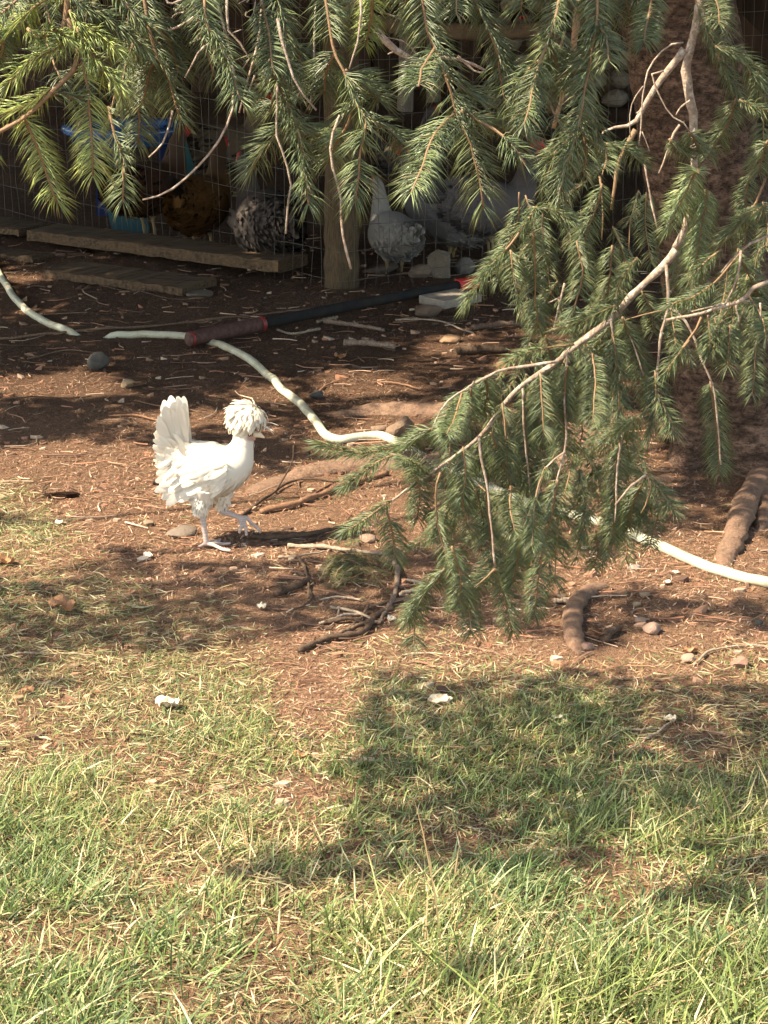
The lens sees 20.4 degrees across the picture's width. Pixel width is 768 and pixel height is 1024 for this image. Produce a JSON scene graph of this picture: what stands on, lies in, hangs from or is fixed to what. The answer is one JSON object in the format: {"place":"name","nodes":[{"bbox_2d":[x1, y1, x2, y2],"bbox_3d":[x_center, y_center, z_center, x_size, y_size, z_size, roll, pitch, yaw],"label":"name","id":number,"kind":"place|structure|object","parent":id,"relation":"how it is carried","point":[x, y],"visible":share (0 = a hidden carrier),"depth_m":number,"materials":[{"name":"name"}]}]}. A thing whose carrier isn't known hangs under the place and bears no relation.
{"place":"outdoors","nodes":[
{"label":"outdoors","id":0,"kind":"place"},
{"bbox_2d":[0,89,767,1023],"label":"ground","id":1,"kind":"structure","parent":0,"point":[630,185],"depth_m":5.13,"materials":[{"name":"soil"}]},
{"bbox_2d":[0,552,14,563],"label":"dry leaf","id":2,"kind":"object","parent":1,"relation":"on","point":[4,559],"visible":1,"depth_m":5.07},
{"bbox_2d":[0,216,49,236],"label":"plank","id":3,"kind":"object","parent":1,"relation":"on","point":[14,226],"visible":0.88,"depth_m":9.01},
{"bbox_2d":[0,247,53,263],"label":"plank","id":4,"kind":"object","parent":1,"relation":"on","point":[24,255],"visible":1,"depth_m":8.65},
{"bbox_2d":[21,684,33,692],"bbox_3d":[-0.724,0.359,4.329,0.025,0.013,0.025,9,20,25],"label":"dry leaf","id":5,"kind":"object","parent":1,"relation":"on","point":[27,688],"visible":0.98,"depth_m":4.33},
{"bbox_2d":[0,396,91,400],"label":"stick","id":6,"kind":"object","parent":1,"relation":"on","point":[41,397],"visible":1,"depth_m":6.56,"materials":[{"name":"brown wood"}]},
{"bbox_2d":[0,652,92,657],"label":"stick","id":7,"kind":"object","parent":1,"relation":"on","point":[16,653],"visible":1,"depth_m":4.53,"materials":[{"name":"brown wood"}]},
{"bbox_2d":[27,349,93,359],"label":"stick","id":8,"kind":"object","parent":1,"relation":"on","point":[58,351],"visible":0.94,"depth_m":7.18,"materials":[{"name":"brown wood"}]},
{"bbox_2d":[42,491,79,498],"bbox_3d":[-0.852,-0.044,5.610,0.103,0.024,0.031,0,18,0],"label":"wood chunk","id":9,"kind":"object","parent":1,"relation":"on","point":[72,494],"visible":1,"depth_m":5.60,"materials":[{"name":"brown wood"}]},
{"bbox_2d":[48,593,76,610],"bbox_3d":[-0.716,0.203,4.739,0.064,0.028,0.054,0,18,0],"label":"dry leaf","id":10,"kind":"object","parent":1,"relation":"on","point":[63,601],"visible":1,"depth_m":4.74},
{"bbox_2d":[87,351,109,369],"bbox_3d":[-0.936,-0.491,6.978,0.074,0.068,0.054,0,18,0],"label":"stone","id":11,"kind":"object","parent":1,"relation":"on","point":[99,360],"visible":1,"depth_m":6.96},
{"bbox_2d":[121,379,133,387],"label":"stone","id":12,"kind":"object","parent":1,"relation":"on","point":[127,383],"visible":1,"depth_m":6.71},
{"bbox_2d":[61,117,195,232],"bbox_3d":[-1.105,-1.496,9.418,0.515,0.434,0.597,-16,24,-40],"label":"basin table","id":13,"kind":"object","parent":1,"relation":"on","point":[118,223],"visible":0.27,"depth_m":9.26,"materials":[{"name":"blue plastic"}]},
{"bbox_2d":[44,260,216,295],"bbox_3d":[-0.984,-0.905,8.236,0.672,0.041,0.227,11,21,29],"label":"plank","id":14,"kind":"object","parent":1,"relation":"on","point":[128,278],"visible":1,"depth_m":8.18,"materials":[{"name":"wood"}]},
{"bbox_2d":[113,414,156,420],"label":"stick","id":15,"kind":"object","parent":1,"relation":"on","point":[143,416],"visible":0.83,"depth_m":6.35,"materials":[{"name":"brown wood"}]},
{"bbox_2d":[137,555,149,560],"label":"stone","id":16,"kind":"object","parent":1,"relation":"on","point":[143,558],"visible":1,"depth_m":5.09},
{"bbox_2d":[91,125,195,234],"bbox_3d":[-1.002,-1.376,8.952,0.529,0.467,0.239,-15,23,-38],"label":"hen","id":17,"kind":"object","parent":1,"relation":"on","point":[175,164],"visible":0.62,"depth_m":8.88,"materials":[{"name":"black"}]},
{"bbox_2d":[99,285,193,299],"bbox_3d":[-0.906,-0.827,8.019,0.472,0.017,0.034,12,22,33],"label":"stick","id":18,"kind":"object","parent":1,"relation":"on","point":[142,291],"visible":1,"depth_m":8.01,"materials":[{"name":"brown wood"}]},
{"bbox_2d":[143,552,152,557],"bbox_3d":[-0.566,0.103,5.109,0.023,0.011,0.025,0,18,0],"label":"leaf scrap","id":19,"kind":"object","parent":1,"relation":"on","point":[149,554],"visible":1,"depth_m":5.11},
{"bbox_2d":[143,519,153,525],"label":"stone","id":20,"kind":"object","parent":1,"relation":"on","point":[147,522],"visible":1,"depth_m":5.37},
{"bbox_2d":[0,307,314,339],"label":"stick","id":21,"kind":"object","parent":1,"relation":"on","point":[105,328],"visible":0.94,"depth_m":7.52,"materials":[{"name":"brown wood"}]},
{"bbox_2d":[155,695,178,707],"bbox_3d":[-0.435,0.381,4.267,0.049,0.025,0.040,0,18,0],"label":"leaf scrap","id":22,"kind":"object","parent":1,"relation":"on","point":[167,701],"visible":1,"depth_m":4.27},
{"bbox_2d":[27,224,307,272],"bbox_3d":[-0.894,-1.074,8.621,1.294,0.062,0.207,11,21,31],"label":"plank","id":23,"kind":"object","parent":1,"relation":"on","point":[192,250],"visible":0.98,"depth_m":8.54,"materials":[{"name":"wood"}]},
{"bbox_2d":[166,525,195,536],"bbox_3d":[-0.506,0.049,5.320,0.075,0.025,0.078,0,18,0],"label":"stone","id":24,"kind":"object","parent":1,"relation":"on","point":[185,531],"visible":1,"depth_m":5.30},
{"bbox_2d":[162,136,232,240],"bbox_3d":[-0.757,-1.269,8.634,0.292,0.456,0.430,-2,18,-7],"label":"hen","id":25,"kind":"object","parent":1,"relation":"on","point":[191,202],"visible":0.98,"depth_m":8.52,"materials":[{"name":"brown"}]},
{"bbox_2d":[186,289,212,296],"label":"stone","id":26,"kind":"object","parent":1,"relation":"on","point":[199,293],"visible":1,"depth_m":7.99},
{"bbox_2d":[152,395,278,551],"bbox_3d":[-0.408,-0.101,5.168,0.308,0.374,0.160,0,18,0],"label":"crested hen","id":27,"kind":"object","parent":1,"relation":"on","point":[201,476],"visible":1,"depth_m":5.12,"materials":[{"name":"white"}]},
{"bbox_2d":[164,85,275,196],"bbox_3d":[-0.730,-1.676,9.552,0.538,0.510,0.232,-2,18,-8],"label":"hen","id":28,"kind":"object","parent":1,"relation":"on","point":[236,142],"visible":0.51,"depth_m":9.48,"materials":[{"name":"black"}]},
{"bbox_2d":[257,601,265,607],"bbox_3d":[-0.275,0.209,4.771,0.022,0.012,0.020,0,18,0],"label":"leaf scrap","id":29,"kind":"object","parent":1,"relation":"on","point":[262,605],"visible":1,"depth_m":4.77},
{"bbox_2d":[227,151,307,253],"bbox_3d":[-0.468,-1.161,8.470,0.341,0.490,0.480,-31,35,-58],"label":"hen","id":30,"kind":"object","parent":1,"relation":"on","point":[250,221],"visible":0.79,"depth_m":8.35,"materials":[{"name":"grey"}]},
{"bbox_2d":[240,445,338,515],"bbox_3d":[-0.278,-0.105,5.610,0.096,0.134,0.385,14,23,37],"label":"stick","id":31,"kind":"object","parent":1,"relation":"on","point":[247,511],"visible":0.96,"depth_m":5.63,"materials":[{"name":"brown wood"}]},
{"bbox_2d":[273,576,311,596],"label":"stick","id":32,"kind":"object","parent":1,"relation":"on","point":[285,589],"visible":1,"depth_m":4.88,"materials":[{"name":"brown wood"}]},
{"bbox_2d":[277,585,312,610],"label":"stick","id":33,"kind":"object","parent":1,"relation":"on","point":[303,605],"visible":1,"depth_m":4.78,"materials":[{"name":"brown wood"}]},
{"bbox_2d":[282,549,309,597],"bbox_3d":[-0.193,0.143,5.007,0.037,0.019,0.365,-4,18,-12],"label":"stick","id":34,"kind":"object","parent":1,"relation":"on","point":[301,561],"visible":1,"depth_m":5.06,"materials":[{"name":"brown wood"}]},
{"bbox_2d":[273,534,323,545],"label":"stick","id":35,"kind":"object","parent":1,"relation":"on","point":[297,542],"visible":1,"depth_m":5.23,"materials":[{"name":"brown wood"}]},
{"bbox_2d":[276,328,320,334],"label":"stick","id":36,"kind":"object","parent":1,"relation":"on","point":[303,332],"visible":1,"depth_m":7.44,"materials":[{"name":"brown wood"}]},
{"bbox_2d":[292,750,307,757],"bbox_3d":[-0.160,0.464,4.069,0.030,0.015,0.022,0,18,0],"label":"dry leaf","id":37,"kind":"object","parent":1,"relation":"on","point":[302,755],"visible":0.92,"depth_m":4.07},
{"bbox_2d":[251,520,355,539],"bbox_3d":[-0.184,0.046,5.320,0.310,0.026,0.073,-11,21,-31],"label":"stick","id":38,"kind":"object","parent":1,"relation":"on","point":[290,535],"visible":0.88,"depth_m":5.27,"materials":[{"name":"brown wood"}]},
{"bbox_2d":[278,549,330,557],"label":"stick","id":39,"kind":"object","parent":1,"relation":"on","point":[288,556],"visible":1,"depth_m":5.14,"materials":[{"name":"brown wood"}]},
{"bbox_2d":[309,390,323,399],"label":"stone","id":40,"kind":"object","parent":1,"relation":"on","point":[318,395],"visible":1,"depth_m":6.63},
{"bbox_2d":[259,470,388,513],"bbox_3d":[-0.166,-0.058,5.648,0.078,0.025,0.466,15,23,38],"label":"stick","id":41,"kind":"object","parent":1,"relation":"on","point":[292,504],"visible":0.87,"depth_m":5.56,"materials":[{"name":"brown wood"}]},
{"bbox_2d":[316,316,337,323],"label":"stick","id":42,"kind":"object","parent":1,"relation":"on","point":[321,320],"visible":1,"depth_m":7.61,"materials":[{"name":"brown wood"}]},
{"bbox_2d":[319,377,339,390],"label":"stick","id":43,"kind":"object","parent":1,"relation":"on","point":[325,385],"visible":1,"depth_m":6.76,"materials":[{"name":"brown wood"}]},
{"bbox_2d":[184,275,479,346],"bbox_3d":[-0.155,-0.734,7.701,1.381,0.059,0.054,-16,24,-40],"label":"tool pole","id":44,"kind":"object","parent":1,"relation":"on","point":[227,331],"visible":0.88,"depth_m":7.57,"materials":[{"name":"black metal"}]},
{"bbox_2d":[287,543,385,555],"bbox_3d":[-0.115,0.090,5.178,0.252,0.017,0.022,6,19,18],"label":"stick","id":45,"kind":"object","parent":1,"relation":"on","point":[308,546],"visible":0.91,"depth_m":5.19,"materials":[{"name":"brown wood"}]},
{"bbox_2d":[319,613,358,624],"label":"stick","id":46,"kind":"object","parent":1,"relation":"on","point":[340,615],"visible":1,"depth_m":4.74,"materials":[{"name":"brown wood"}]},
{"bbox_2d":[318,595,360,600],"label":"stick","id":47,"kind":"object","parent":1,"relation":"on","point":[346,597],"visible":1,"depth_m":4.83,"materials":[{"name":"brown wood"}]},
{"bbox_2d":[334,352,345,358],"bbox_3d":[-0.146,-0.523,7.116,0.042,0.023,0.033,0,18,0],"label":"dry leaf","id":48,"kind":"object","parent":1,"relation":"on","point":[340,356],"visible":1,"depth_m":7.11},
{"bbox_2d":[297,606,394,652],"bbox_3d":[-0.066,0.257,4.643,0.057,0.022,0.319,14,23,37],"label":"stick","id":49,"kind":"object","parent":1,"relation":"on","point":[346,634],"visible":1,"depth_m":4.60,"materials":[{"name":"brown wood"}]},
{"bbox_2d":[324,605,369,630],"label":"stick","id":50,"kind":"object","parent":1,"relation":"on","point":[338,608],"visible":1,"depth_m":4.75,"materials":[{"name":"brown wood"}]},
{"bbox_2d":[324,616,371,628],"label":"stick","id":51,"kind":"object","parent":1,"relation":"on","point":[336,620],"visible":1,"depth_m":4.71,"materials":[{"name":"brown wood"}]},
{"bbox_2d":[323,318,384,331],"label":"stick","id":52,"kind":"object","parent":1,"relation":"on","point":[335,322],"visible":1,"depth_m":7.55,"materials":[{"name":"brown wood"}]},
{"bbox_2d":[317,537,394,592],"bbox_3d":[-0.059,0.111,5.061,0.200,0.066,0.393,0,18,0],"label":"fallen spray","id":53,"kind":"object","parent":1,"relation":"on","point":[333,561],"visible":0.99,"depth_m":4.97,"materials":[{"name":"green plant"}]},
{"bbox_2d":[333,619,383,639],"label":"stick","id":54,"kind":"object","parent":1,"relation":"on","point":[355,626],"visible":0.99,"depth_m":4.67,"materials":[{"name":"brown wood"}]},
{"bbox_2d":[347,603,370,627],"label":"stick","id":55,"kind":"object","parent":1,"relation":"on","point":[364,612],"visible":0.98,"depth_m":4.73,"materials":[{"name":"brown wood"}]},
{"bbox_2d":[359,534,375,542],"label":"stone","id":56,"kind":"object","parent":1,"relation":"on","point":[367,538],"visible":0.87,"depth_m":5.25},
{"bbox_2d":[343,338,395,349],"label":"stick","id":57,"kind":"object","parent":1,"relation":"on","point":[363,342],"visible":1,"depth_m":7.26,"materials":[{"name":"brown wood"}]},
{"bbox_2d":[371,426,385,430],"bbox_3d":[-0.016,-0.241,6.229,0.045,0.021,0.021,0,18,0],"label":"wood chunk","id":58,"kind":"object","parent":1,"relation":"on","point":[378,428],"visible":0.7,"depth_m":6.22,"materials":[{"name":"brown wood"}]},
{"bbox_2d":[362,262,397,273],"bbox_3d":[-0.017,-0.961,8.430,0.148,0.054,0.060,0,18,0],"label":"stone","id":59,"kind":"object","parent":1,"relation":"on","point":[381,268],"visible":0.88,"depth_m":8.41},
{"bbox_2d":[0,0,767,663],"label":"spruce tree","id":60,"kind":"object","parent":1,"relation":"on","point":[696,78],"visible":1,"depth_m":3.05,"materials":[{"name":"green plant"}]},
{"bbox_2d":[0,0,767,91],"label":"shed","id":61,"kind":"structure","parent":1,"relation":"on","point":[756,20],"depth_m":13.93,"materials":[{"name":"brown wood"}]},
{"bbox_2d":[0,0,767,289],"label":"wire fence","id":62,"kind":"object","parent":1,"relation":"on","point":[339,273],"visible":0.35,"depth_m":8.10,"materials":[{"name":"grey metal"}]},
{"bbox_2d":[0,269,767,587],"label":"garden hose","id":63,"kind":"object","parent":1,"relation":"on","point":[666,548],"visible":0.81,"depth_m":6.25,"materials":[{"name":"rubber"}]},
{"bbox_2d":[0,226,767,890],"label":"needle litter","id":64,"kind":"object","parent":1,"relation":"on","point":[344,662],"visible":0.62,"depth_m":5.03,"materials":[{"name":"plant"}]},
{"bbox_2d":[0,228,767,838],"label":"twig litter","id":65,"kind":"object","parent":1,"relation":"on","point":[700,610],"visible":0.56,"depth_m":5.07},
{"bbox_2d":[377,558,400,624],"bbox_3d":[0.017,0.178,4.886,0.033,0.021,0.413,1,18,4],"label":"stick","id":66,"kind":"object","parent":1,"relation":"on","point":[396,582],"visible":0.95,"depth_m":4.90,"materials":[{"name":"brown wood"}]},
{"bbox_2d":[387,615,395,620],"bbox_3d":[0.017,0.234,4.716,0.018,0.012,0.017,14,23,37],"label":"leaf scrap","id":67,"kind":"object","parent":1,"relation":"on","point":[391,618],"visible":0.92,"depth_m":4.72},
{"bbox_2d":[369,596,416,608],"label":"stick","id":68,"kind":"object","parent":1,"relation":"on","point":[380,604],"visible":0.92,"depth_m":4.81,"materials":[{"name":"brown wood"}]},
{"bbox_2d":[368,176,425,273],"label":"hen","id":69,"kind":"object","parent":1,"relation":"on","point":[400,229],"visible":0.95,"depth_m":8.29,"materials":[{"name":"grey"}]},
{"bbox_2d":[385,416,413,436],"bbox_3d":[0.043,-0.246,6.163,0.091,0.065,0.061,0,18,0],"label":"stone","id":70,"kind":"object","parent":1,"relation":"on","point":[397,428],"visible":0.86,"depth_m":6.14,"materials":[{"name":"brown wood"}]},
{"bbox_2d":[380,381,421,389],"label":"stick","id":71,"kind":"object","parent":1,"relation":"on","point":[382,382],"visible":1,"depth_m":6.77,"materials":[{"name":"brown wood"}]},
{"bbox_2d":[367,105,441,176],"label":"hen","id":72,"kind":"object","parent":1,"relation":"on","point":[385,167],"visible":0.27,"depth_m":10.08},
{"bbox_2d":[399,589,419,595],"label":"stick","id":73,"kind":"object","parent":1,"relation":"on","point":[401,593],"visible":0.8,"depth_m":4.88,"materials":[{"name":"brown wood"}]},
{"bbox_2d":[401,578,423,583],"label":"stick","id":74,"kind":"object","parent":1,"relation":"on","point":[412,580],"visible":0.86,"depth_m":4.94,"materials":[{"name":"brown wood"}]},
{"bbox_2d":[408,264,431,277],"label":"stone","id":75,"kind":"object","parent":1,"relation":"on","point":[421,273],"visible":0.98,"depth_m":8.34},
{"bbox_2d":[415,304,441,316],"bbox_3d":[0.155,-0.734,7.767,0.095,0.052,0.084,-13,22,-34],"label":"stone","id":76,"kind":"object","parent":1,"relation":"on","point":[426,310],"visible":0.99,"depth_m":7.74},
{"bbox_2d":[420,499,446,519],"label":"stick","id":77,"kind":"object","parent":1,"relation":"on","point":[434,508],"visible":0.27,"depth_m":5.50,"materials":[{"name":"brown wood"}]},
{"bbox_2d":[395,318,473,333],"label":"stick","id":78,"kind":"object","parent":1,"relation":"on","point":[407,319],"visible":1,"depth_m":7.62,"materials":[{"name":"brown wood"}]},
{"bbox_2d":[427,0,441,102],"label":"loose board","id":79,"kind":"object","parent":1,"relation":"on","point":[439,95],"visible":0.12,"depth_m":13.40,"materials":[{"name":"brown wood"}]},
{"bbox_2d":[427,249,450,278],"bbox_3d":[0.215,-0.962,8.353,0.091,0.138,0.052,0,18,0],"label":"stone","id":80,"kind":"object","parent":1,"relation":"on","point":[441,258],"visible":0.93,"depth_m":8.34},
{"bbox_2d":[428,693,452,703],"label":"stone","id":81,"kind":"object","parent":1,"relation":"on","point":[443,698],"visible":1,"depth_m":4.29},
{"bbox_2d":[384,142,501,256],"bbox_3d":[0.268,-1.240,8.634,0.560,0.522,0.303,5,19,14],"label":"hen","id":82,"kind":"object","parent":1,"relation":"on","point":[447,233],"visible":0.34,"depth_m":8.57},
{"bbox_2d":[439,334,460,343],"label":"stone","id":83,"kind":"object","parent":1,"relation":"on","point":[450,339],"visible":1,"depth_m":7.33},
{"bbox_2d":[419,289,481,308],"bbox_3d":[0.246,-0.790,7.908,0.194,0.036,0.131,-15,23,-38],"label":"flat tile","id":84,"kind":"object","parent":1,"relation":"on","point":[444,299],"visible":0.86,"depth_m":7.88,"materials":[{"name":"stone"}]},
{"bbox_2d":[370,0,559,112],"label":"pole rail","id":85,"kind":"object","parent":1,"relation":"on","point":[408,103],"visible":0.43,"depth_m":12.76,"materials":[{"name":"brown wood"}]},
{"bbox_2d":[454,257,475,273],"bbox_3d":[0.321,-0.971,8.436,0.085,0.083,0.066,0,18,0],"label":"stone","id":86,"kind":"object","parent":1,"relation":"on","point":[463,268],"visible":0.94,"depth_m":8.41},
{"bbox_2d":[455,344,507,354],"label":"stick","id":87,"kind":"object","parent":1,"relation":"on","point":[471,349],"visible":1,"depth_m":7.16,"materials":[{"name":"brown wood"}]},
{"bbox_2d":[422,138,544,257],"bbox_3d":[0.414,-1.251,8.533,0.536,0.490,0.231,-4,18,-11],"label":"hen","id":88,"kind":"object","parent":1,"relation":"on","point":[449,203],"visible":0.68,"depth_m":8.47,"materials":[{"name":"grey"}]},
{"bbox_2d":[471,321,526,330],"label":"stick","id":89,"kind":"object","parent":1,"relation":"on","point":[495,324],"visible":0.78,"depth_m":7.51,"materials":[{"name":"brown wood"}]},
{"bbox_2d":[493,361,509,368],"bbox_3d":[0.386,-0.480,6.961,0.057,0.024,0.044,0,18,0],"label":"dry leaf","id":90,"kind":"object","parent":1,"relation":"on","point":[497,366],"visible":0.45,"depth_m":6.95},
{"bbox_2d":[485,0,633,107],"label":"stone wall","id":91,"kind":"structure","parent":1,"relation":"on","point":[611,96],"depth_m":13.09,"materials":[{"name":"stone"}]},
{"bbox_2d":[553,598,567,602],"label":"stick","id":92,"kind":"object","parent":1,"relation":"on","point":[561,600],"visible":0.54,"depth_m":4.83,"materials":[{"name":"brown wood"}]},
{"bbox_2d":[556,593,566,597],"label":"stone","id":93,"kind":"object","parent":1,"relation":"on","point":[561,594],"visible":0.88,"depth_m":4.88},
{"bbox_2d":[520,106,603,194],"bbox_3d":[0.830,-1.739,10.152,0.479,0.437,0.210,-6,19,-19],"label":"hen","id":94,"kind":"object","parent":1,"relation":"on","point":[548,137],"visible":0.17,"depth_m":10.08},
{"bbox_2d":[581,642,593,650],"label":"stone","id":95,"kind":"object","parent":1,"relation":"on","point":[587,646],"visible":1,"depth_m":4.54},
{"bbox_2d":[599,624,622,643],"bbox_3d":[0.491,0.260,4.614,0.028,0.027,0.088,9,20,25],"label":"stone","id":96,"kind":"object","parent":1,"relation":"on","point":[606,634],"visible":1,"depth_m":4.59,"materials":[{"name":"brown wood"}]},
{"bbox_2d":[627,564,640,570],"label":"stone","id":97,"kind":"object","parent":1,"relation":"on","point":[634,566],"visible":0.85,"depth_m":5.05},
{"bbox_2d":[632,601,640,606],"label":"stone","id":98,"kind":"object","parent":1,"relation":"on","point":[637,603],"visible":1,"depth_m":4.81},
{"bbox_2d":[616,727,660,730],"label":"stick","id":99,"kind":"object","parent":1,"relation":"on","point":[639,729],"visible":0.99,"depth_m":4.17,"materials":[{"name":"brown wood"}]},
{"bbox_2d":[634,617,646,622],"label":"stone","id":100,"kind":"object","parent":1,"relation":"on","point":[639,619],"visible":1,"depth_m":4.70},
{"bbox_2d":[639,591,649,597],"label":"stone","id":101,"kind":"object","parent":1,"relation":"on","point":[644,594],"visible":1,"depth_m":4.86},
{"bbox_2d":[642,622,660,634],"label":"stone","id":102,"kind":"object","parent":1,"relation":"on","point":[653,628],"visible":1,"depth_m":4.63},
{"bbox_2d":[644,720,673,740],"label":"stick","id":103,"kind":"object","parent":1,"relation":"on","point":[659,731],"visible":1,"depth_m":4.16,"materials":[{"name":"brown wood"}]},
{"bbox_2d":[663,714,675,720],"bbox_3d":[0.563,0.406,4.201,0.025,0.012,0.020,-5,19,-16],"label":"leaf scrap","id":104,"kind":"object","parent":1,"relation":"on","point":[672,717],"visible":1,"depth_m":4.20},
{"bbox_2d":[681,653,696,662],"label":"stone","id":105,"kind":"object","parent":1,"relation":"on","point":[686,657],"visible":1,"depth_m":4.48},
{"bbox_2d":[682,646,697,651],"bbox_3d":[0.653,0.291,4.535,0.034,0.016,0.024,0,18,0],"label":"dry leaf","id":106,"kind":"object","parent":1,"relation":"on","point":[693,648],"visible":1,"depth_m":4.53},
{"bbox_2d":[693,643,767,665],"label":"stick","id":107,"kind":"object","parent":1,"relation":"on","point":[714,649],"visible":1,"depth_m":4.55,"materials":[{"name":"brown wood"}]},
{"bbox_2d":[726,924,736,930],"bbox_3d":[0.560,0.668,3.423,0.019,0.011,0.018,0,18,0],"label":"dry leaf","id":108,"kind":"object","parent":1,"relation":"on","point":[731,928],"visible":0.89,"depth_m":3.42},
{"bbox_2d":[730,656,747,668],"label":"stone","id":109,"kind":"object","parent":1,"relation":"on","point":[740,662],"visible":1,"depth_m":4.45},
{"bbox_2d":[738,11,767,68],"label":"loose board","id":110,"kind":"object","parent":1,"relation":"on","point":[758,43],"visible":0.36,"depth_m":10.28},
{"bbox_2d":[755,619,762,625],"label":"stone","id":111,"kind":"object","parent":1,"relation":"on","point":[758,622],"visible":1,"depth_m":4.72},
{"bbox_2d":[0,476,767,1023],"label":"grass","id":112,"kind":"structure","parent":0,"point":[600,988],"depth_m":3.65,"materials":[{"name":"plant"}]}
]}

